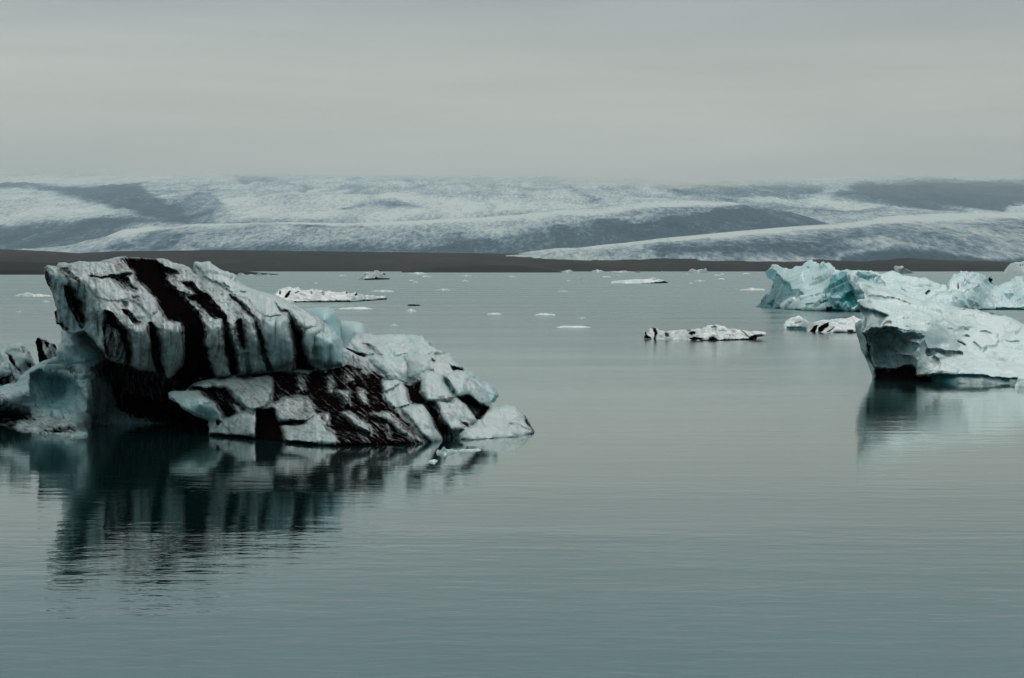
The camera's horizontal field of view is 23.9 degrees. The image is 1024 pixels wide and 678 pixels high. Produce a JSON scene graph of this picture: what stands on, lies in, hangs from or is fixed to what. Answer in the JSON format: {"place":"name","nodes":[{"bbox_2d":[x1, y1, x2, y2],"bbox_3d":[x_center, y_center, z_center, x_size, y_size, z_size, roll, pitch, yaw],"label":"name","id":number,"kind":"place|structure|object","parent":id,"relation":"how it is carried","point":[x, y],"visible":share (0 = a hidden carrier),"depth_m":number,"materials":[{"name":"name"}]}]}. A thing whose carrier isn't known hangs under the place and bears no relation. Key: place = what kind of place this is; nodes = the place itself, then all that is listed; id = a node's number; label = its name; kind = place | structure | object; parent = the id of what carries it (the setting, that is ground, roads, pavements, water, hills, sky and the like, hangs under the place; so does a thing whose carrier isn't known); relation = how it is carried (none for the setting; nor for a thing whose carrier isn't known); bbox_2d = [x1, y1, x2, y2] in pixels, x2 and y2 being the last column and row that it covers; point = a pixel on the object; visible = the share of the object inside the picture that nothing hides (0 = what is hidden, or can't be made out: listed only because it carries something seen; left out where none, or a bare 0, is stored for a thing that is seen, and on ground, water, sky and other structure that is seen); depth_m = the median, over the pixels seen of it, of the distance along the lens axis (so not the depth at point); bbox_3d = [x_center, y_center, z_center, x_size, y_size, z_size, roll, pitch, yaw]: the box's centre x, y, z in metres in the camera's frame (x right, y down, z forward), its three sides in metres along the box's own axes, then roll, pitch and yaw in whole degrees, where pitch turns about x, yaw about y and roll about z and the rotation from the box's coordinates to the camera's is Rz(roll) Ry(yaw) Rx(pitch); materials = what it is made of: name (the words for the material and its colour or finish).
{"place":"outdoors","nodes":[
{"label":"outdoors","id":0,"kind":"place"},
{"bbox_2d":[0,261,275,274],"bbox_3d":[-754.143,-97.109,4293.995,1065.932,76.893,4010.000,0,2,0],"label":"shore","id":1,"kind":"structure","parent":0,"point":[20,268],"depth_m":2428.53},
{"bbox_2d":[16,200,827,253],"bbox_3d":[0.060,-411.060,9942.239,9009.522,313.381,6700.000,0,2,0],"label":"glacier","id":2,"kind":"object","parent":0,"point":[581,228],"visible":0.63,"depth_m":7986.60,"materials":[{"name":"white ice"}]},
{"bbox_2d":[402,264,561,272],"bbox_3d":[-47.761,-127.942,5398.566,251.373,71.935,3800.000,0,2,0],"label":"shore","id":3,"kind":"structure","parent":0,"point":[473,268],"depth_m":3557.39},
{"bbox_2d":[0,249,1010,270],"bbox_3d":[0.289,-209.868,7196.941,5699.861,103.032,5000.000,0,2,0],"label":"shore","id":4,"kind":"structure","parent":0,"point":[248,260],"depth_m":5270.74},
{"bbox_2d":[0,271,1023,677],"bbox_3d":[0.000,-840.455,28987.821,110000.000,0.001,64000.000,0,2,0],"label":"water","id":5,"kind":"structure","parent":0,"point":[776,501],"depth_m":58.03,"materials":[{"name":"grey liquid"}]},
{"bbox_2d":[15,292,49,296],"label":"ice fragment","id":6,"kind":"object","parent":5,"relation":"on","point":[27,294],"visible":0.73,"depth_m":517.16,"materials":[{"name":"white ice"}]},
{"bbox_2d":[0,256,534,445],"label":"iceberg","id":7,"kind":"object","parent":5,"relation":"on","point":[216,350],"visible":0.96,"depth_m":89.92,"materials":[{"name":"white ice"}]},
{"bbox_2d":[275,287,386,301],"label":"ice floe","id":8,"kind":"object","parent":5,"relation":"on","point":[291,294],"visible":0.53,"depth_m":431.53,"materials":[{"name":"white ice"}]},
{"bbox_2d":[339,307,370,308],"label":"ice fragment","id":9,"kind":"object","parent":5,"relation":"on","point":[355,308],"visible":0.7,"depth_m":356.09,"materials":[{"name":"white ice"}]},
{"bbox_2d":[355,270,389,279],"bbox_3d":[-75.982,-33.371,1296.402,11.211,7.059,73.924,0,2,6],"label":"ice floe","id":10,"kind":"object","parent":5,"relation":"on","point":[376,275],"visible":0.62,"depth_m":1279.94,"materials":[{"name":"white ice"}]},
{"bbox_2d":[371,290,393,291],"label":"ice fragment","id":11,"kind":"object","parent":5,"relation":"on","point":[382,291],"visible":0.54,"depth_m":613.03,"materials":[{"name":"white ice"}]},
{"bbox_2d":[409,272,425,274],"bbox_3d":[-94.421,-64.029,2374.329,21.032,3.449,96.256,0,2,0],"label":"ice fragment","id":12,"kind":"object","parent":5,"relation":"on","point":[418,273],"visible":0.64,"depth_m":2353.85,"materials":[{"name":"white ice"}]},
{"bbox_2d":[436,446,456,454],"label":"ice chunk","id":13,"kind":"object","parent":5,"relation":"on","point":[444,451],"visible":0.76,"depth_m":78.45,"materials":[{"name":"white ice"}]},
{"bbox_2d":[459,449,480,450],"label":"ice chunk","id":14,"kind":"object","parent":5,"relation":"on","point":[469,449],"visible":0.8,"depth_m":79.61,"materials":[{"name":"white ice"}]},
{"bbox_2d":[556,326,590,327],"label":"ice fragment","id":15,"kind":"object","parent":5,"relation":"on","point":[573,326],"visible":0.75,"depth_m":245.54,"materials":[{"name":"white ice"}]},
{"bbox_2d":[591,269,603,272],"bbox_3d":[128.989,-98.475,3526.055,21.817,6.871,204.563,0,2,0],"label":"ice fragment","id":16,"kind":"object","parent":5,"relation":"on","point":[597,271],"visible":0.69,"depth_m":3489.83,"materials":[{"name":"white ice"}]},
{"bbox_2d":[612,271,628,272],"bbox_3d":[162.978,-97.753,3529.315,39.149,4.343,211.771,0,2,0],"label":"ice fragment","id":17,"kind":"object","parent":5,"relation":"on","point":[620,271],"visible":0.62,"depth_m":3488.88,"materials":[{"name":"white ice"}]},
{"bbox_2d":[611,279,667,283],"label":"ice floe","id":18,"kind":"object","parent":5,"relation":"on","point":[644,281],"visible":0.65,"depth_m":969.87,"materials":[{"name":"white ice"}]},
{"bbox_2d":[688,268,707,272],"bbox_3d":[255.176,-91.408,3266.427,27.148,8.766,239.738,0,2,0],"label":"ice floe","id":19,"kind":"object","parent":5,"relation":"on","point":[704,270],"visible":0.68,"depth_m":3247.55,"materials":[{"name":"white ice"}]},
{"bbox_2d":[644,324,766,340],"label":"ice floe","id":20,"kind":"object","parent":5,"relation":"on","point":[713,332],"visible":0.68,"depth_m":203.99,"materials":[{"name":"white ice"}]},
{"bbox_2d":[742,288,763,290],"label":"ice fragment","id":21,"kind":"object","parent":5,"relation":"on","point":[752,289],"visible":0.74,"depth_m":656.07,"materials":[{"name":"white ice"}]},
{"bbox_2d":[783,316,860,332],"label":"ice floe","id":22,"kind":"object","parent":5,"relation":"on","point":[842,325],"visible":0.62,"depth_m":228.79,"materials":[{"name":"white ice"}]},
{"bbox_2d":[756,260,946,311],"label":"iceberg","id":23,"kind":"object","parent":5,"relation":"on","point":[810,285],"visible":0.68,"depth_m":350.20,"materials":[{"name":"white ice"}]},
{"bbox_2d":[894,266,912,273],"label":"ice floe","id":24,"kind":"object","parent":5,"relation":"on","point":[900,269],"visible":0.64,"depth_m":2664.41,"materials":[{"name":"white ice"}]},
{"bbox_2d":[855,281,1023,383],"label":"iceberg","id":25,"kind":"object","parent":5,"relation":"on","point":[901,336],"visible":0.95,"depth_m":131.97,"materials":[{"name":"white ice"}]},
{"bbox_2d":[925,271,1023,309],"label":"iceberg","id":26,"kind":"object","parent":5,"relation":"on","point":[974,290],"visible":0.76,"depth_m":352.65,"materials":[{"name":"white ice"}]},
{"bbox_2d":[1004,261,1023,272],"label":"ice floe","id":27,"kind":"object","parent":5,"relation":"on","point":[1016,267],"visible":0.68,"depth_m":2963.45,"materials":[{"name":"white ice"}]},
{"bbox_2d":[1015,377,1023,386],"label":"ice chunk","id":28,"kind":"object","parent":5,"relation":"on","point":[1020,382],"visible":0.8,"depth_m":122.86,"materials":[{"name":"white ice"}]},
{"bbox_2d":[0,171,1023,249],"bbox_3d":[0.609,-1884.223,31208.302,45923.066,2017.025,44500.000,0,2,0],"label":"glacier","id":29,"kind":"object","parent":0,"point":[44,210],"visible":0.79,"depth_m":15434.65,"materials":[{"name":"white ice"}]},
{"bbox_2d":[0,0,1023,180],"label":"sky","id":30,"kind":"structure","parent":0,"point":[728,90],"materials":[{"name":"grey"}]},
{"bbox_2d":[507,212,1023,262],"bbox_3d":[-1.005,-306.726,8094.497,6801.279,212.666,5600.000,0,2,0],"label":"glacier","id":31,"kind":"object","parent":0,"point":[992,236],"visible":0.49,"depth_m":5942.69,"materials":[{"name":"white ice"}]}
]}

